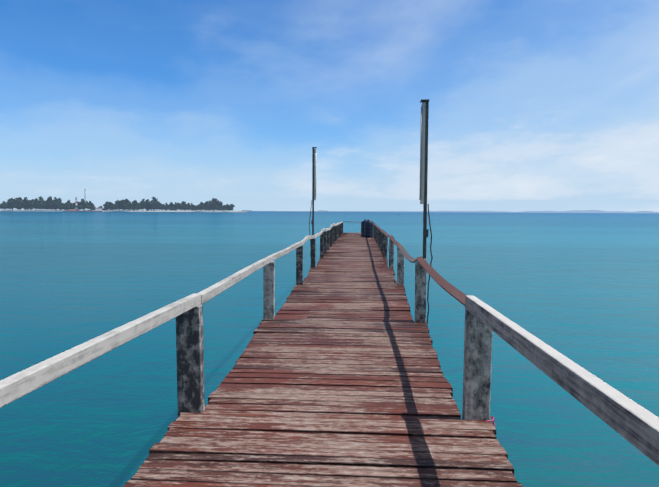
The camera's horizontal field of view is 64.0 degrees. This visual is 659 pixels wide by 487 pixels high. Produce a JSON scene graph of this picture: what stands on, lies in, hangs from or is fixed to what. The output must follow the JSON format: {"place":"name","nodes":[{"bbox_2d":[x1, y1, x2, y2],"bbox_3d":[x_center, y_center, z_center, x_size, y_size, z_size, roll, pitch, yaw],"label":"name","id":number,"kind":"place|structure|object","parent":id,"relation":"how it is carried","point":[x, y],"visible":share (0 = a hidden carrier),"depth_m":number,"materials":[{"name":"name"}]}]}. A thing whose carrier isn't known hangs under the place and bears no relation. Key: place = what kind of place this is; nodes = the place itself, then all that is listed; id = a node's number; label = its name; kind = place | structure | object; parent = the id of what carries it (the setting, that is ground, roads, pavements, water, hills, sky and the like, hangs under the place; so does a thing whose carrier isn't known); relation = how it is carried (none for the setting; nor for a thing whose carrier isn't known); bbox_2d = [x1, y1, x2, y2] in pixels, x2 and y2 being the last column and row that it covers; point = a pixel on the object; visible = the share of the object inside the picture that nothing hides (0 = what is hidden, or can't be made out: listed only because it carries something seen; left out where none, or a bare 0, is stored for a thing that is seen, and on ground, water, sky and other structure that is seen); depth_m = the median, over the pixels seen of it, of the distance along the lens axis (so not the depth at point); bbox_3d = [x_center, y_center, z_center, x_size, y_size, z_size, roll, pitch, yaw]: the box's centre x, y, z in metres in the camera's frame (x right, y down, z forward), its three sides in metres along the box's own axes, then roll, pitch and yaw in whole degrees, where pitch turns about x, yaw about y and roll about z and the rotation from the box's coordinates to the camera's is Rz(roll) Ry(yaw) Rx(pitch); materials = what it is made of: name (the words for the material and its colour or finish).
{"place":"outdoors","nodes":[
{"label":"outdoors","id":0,"kind":"place"},
{"bbox_2d":[68,210,246,211],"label":"beach","id":1,"kind":"structure","parent":0,"point":[166,211],"depth_m":843.45,"materials":[{"name":"beige sand"}]},
{"bbox_2d":[5,198,11,208],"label":"tree","id":2,"kind":"object","parent":1,"relation":"on","point":[7,204],"visible":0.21,"depth_m":762.78,"materials":[{"name":"green plant"}]},
{"bbox_2d":[8,198,19,208],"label":"tree","id":3,"kind":"object","parent":1,"relation":"on","point":[12,203],"visible":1,"depth_m":757.50,"materials":[{"name":"green plant"}]},
{"bbox_2d":[19,197,28,206],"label":"tree","id":4,"kind":"object","parent":1,"relation":"on","point":[23,202],"visible":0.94,"depth_m":768.63,"materials":[{"name":"green plant"}]},
{"bbox_2d":[27,200,34,209],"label":"tree","id":5,"kind":"object","parent":1,"relation":"on","point":[30,204],"visible":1,"depth_m":771.04,"materials":[{"name":"green plant"}]},
{"bbox_2d":[36,202,42,208],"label":"tree","id":6,"kind":"object","parent":1,"relation":"on","point":[39,205],"visible":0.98,"depth_m":775.73,"materials":[{"name":"green plant"}]},
{"bbox_2d":[44,196,55,208],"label":"tree","id":7,"kind":"object","parent":1,"relation":"on","point":[50,202],"visible":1,"depth_m":780.79,"materials":[{"name":"green plant"}]},
{"bbox_2d":[53,201,61,208],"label":"tree","id":8,"kind":"object","parent":1,"relation":"on","point":[57,203],"visible":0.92,"depth_m":782.15,"materials":[{"name":"green plant"}]},
{"bbox_2d":[63,202,70,209],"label":"tree","id":9,"kind":"object","parent":1,"relation":"on","point":[67,206],"visible":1,"depth_m":787.30,"materials":[{"name":"green plant"}]},
{"bbox_2d":[77,202,83,210],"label":"tree","id":10,"kind":"object","parent":1,"relation":"on","point":[80,204],"visible":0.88,"depth_m":798.83,"materials":[{"name":"green plant"}]},
{"bbox_2d":[86,203,92,208],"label":"tree","id":11,"kind":"object","parent":1,"relation":"on","point":[89,206],"visible":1,"depth_m":797.78,"materials":[{"name":"green plant"}]},
{"bbox_2d":[106,202,113,209],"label":"tree","id":12,"kind":"object","parent":1,"relation":"on","point":[110,205],"visible":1,"depth_m":810.45,"materials":[{"name":"green plant"}]},
{"bbox_2d":[119,201,126,210],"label":"tree","id":13,"kind":"object","parent":1,"relation":"on","point":[124,207],"visible":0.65,"depth_m":816.55,"materials":[{"name":"green plant"}]},
{"bbox_2d":[140,200,145,209],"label":"tree","id":14,"kind":"object","parent":1,"relation":"on","point":[142,204],"visible":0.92,"depth_m":833.62,"materials":[{"name":"green plant"}]},
{"bbox_2d":[145,199,149,208],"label":"tree","id":15,"kind":"object","parent":1,"relation":"on","point":[147,205],"visible":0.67,"depth_m":837.72,"materials":[{"name":"green plant"}]},
{"bbox_2d":[148,201,155,210],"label":"tree","id":16,"kind":"object","parent":1,"relation":"on","point":[152,206],"visible":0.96,"depth_m":836.93,"materials":[{"name":"green plant"}]},
{"bbox_2d":[150,200,158,209],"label":"tree","id":17,"kind":"object","parent":1,"relation":"on","point":[156,204],"visible":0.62,"depth_m":841.62,"materials":[{"name":"green plant"}]},
{"bbox_2d":[167,202,173,209],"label":"tree","id":18,"kind":"object","parent":1,"relation":"on","point":[171,206],"visible":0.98,"depth_m":845.03,"materials":[{"name":"green plant"}]},
{"bbox_2d":[179,201,187,209],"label":"tree","id":19,"kind":"object","parent":1,"relation":"on","point":[183,204],"visible":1,"depth_m":850.94,"materials":[{"name":"green plant"}]},
{"bbox_2d":[212,203,219,209],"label":"tree","id":20,"kind":"object","parent":1,"relation":"on","point":[215,206],"visible":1,"depth_m":875.26,"materials":[{"name":"green plant"}]},
{"bbox_2d":[215,200,222,210],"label":"tree","id":21,"kind":"object","parent":1,"relation":"on","point":[218,202],"visible":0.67,"depth_m":882.17,"materials":[{"name":"green plant"}]},
{"bbox_2d":[0,210,658,486],"bbox_3d":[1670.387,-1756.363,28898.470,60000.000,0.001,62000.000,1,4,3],"label":"sea water","id":22,"kind":"structure","parent":0,"point":[581,289],"depth_m":12.62,"materials":[{"name":"teal liquid"}]},
{"bbox_2d":[0,210,67,210],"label":"beach","id":23,"kind":"structure","parent":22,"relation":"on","point":[33,210],"depth_m":756.65,"materials":[{"name":"beige sand"}]},
{"bbox_2d":[63,209,101,211],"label":"island barge","id":24,"kind":"object","parent":22,"relation":"on","point":[71,210],"visible":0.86,"depth_m":775.19,"materials":[{"name":"paint"}]},
{"bbox_3d":[0.850,2.245,18.680,1.960,3.553,40.200,1,4,3],"label":"pier","id":25,"kind":"object","parent":22,"relation":"in","visible":0},
{"bbox_2d":[0,221,342,407],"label":"white rail","id":26,"kind":"object","parent":25,"relation":"attached to","point":[18,385],"visible":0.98,"depth_m":2.72,"materials":[{"name":"paint"}]},
{"bbox_2d":[309,147,316,267],"bbox_3d":[-0.458,-0.664,14.351,0.197,3.872,0.133,1,4,3],"label":"light pole","id":27,"kind":"object","parent":25,"relation":"attached to","point":[313,178],"visible":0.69,"depth_m":14.28,"materials":[{"name":"metal"}]},
{"bbox_2d":[123,233,522,486],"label":"pier deck","id":28,"kind":"structure","parent":25,"relation":"on","point":[334,377],"depth_m":4.11,"materials":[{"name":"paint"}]},
{"bbox_2d":[361,219,367,236],"bbox_3d":[2.244,-0.956,32.554,0.590,1.060,0.590,1,4,3],"label":"barrel","id":29,"kind":"object","parent":28,"relation":"on","point":[362,228],"visible":0.42,"depth_m":32.38,"materials":[{"name":"blue plastic"}]},
{"bbox_2d":[364,220,373,236],"bbox_3d":[2.388,-0.906,31.746,0.590,1.060,0.590,1,4,3],"label":"barrel","id":30,"kind":"object","parent":28,"relation":"on","point":[368,228],"visible":0.98,"depth_m":31.51,"materials":[{"name":"blue plastic"}]},
{"bbox_2d":[373,223,465,305],"bbox_3d":[2.041,-0.548,20.895,0.114,0.176,34.078,1,4,3],"label":"handrail","id":31,"kind":"object","parent":25,"relation":"attached to","point":[450,289],"visible":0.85,"depth_m":5.91,"materials":[{"name":"paint"}]},
{"bbox_2d":[419,99,432,324],"bbox_3d":[1.359,-0.148,7.453,0.198,3.702,0.134,1,4,3],"label":"light pole","id":32,"kind":"object","parent":25,"relation":"attached to","point":[424,151],"visible":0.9,"depth_m":7.38,"materials":[{"name":"metal"}]},
{"bbox_2d":[486,416,494,426],"bbox_3d":[1.196,1.483,3.895,0.057,0.423,0.105,3,4,36],"label":"pink rope","id":33,"kind":"object","parent":25,"relation":"attached to","point":[492,418],"visible":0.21,"depth_m":3.87,"materials":[{"name":"pink fabric"}]},
{"bbox_2d":[465,295,658,465],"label":"white rail","id":34,"kind":"object","parent":25,"relation":"on","point":[633,423],"visible":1,"depth_m":2.00,"materials":[{"name":"paint"}]},
{"bbox_2d":[0,0,658,211],"label":"sky","id":35,"kind":"structure","parent":0,"point":[535,105],"materials":[{"name":"blue"}]},
{"bbox_2d":[176,222,491,420],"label":"railing posts","id":36,"kind":"object","parent":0,"point":[476,369],"visible":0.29,"depth_m":4.02,"materials":[{"name":"grey wood"}]},
{"bbox_2d":[361,210,658,212],"bbox_3d":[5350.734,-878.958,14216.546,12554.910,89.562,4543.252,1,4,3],"label":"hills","id":37,"kind":"structure","parent":0,"point":[585,211],"depth_m":14643.76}
]}

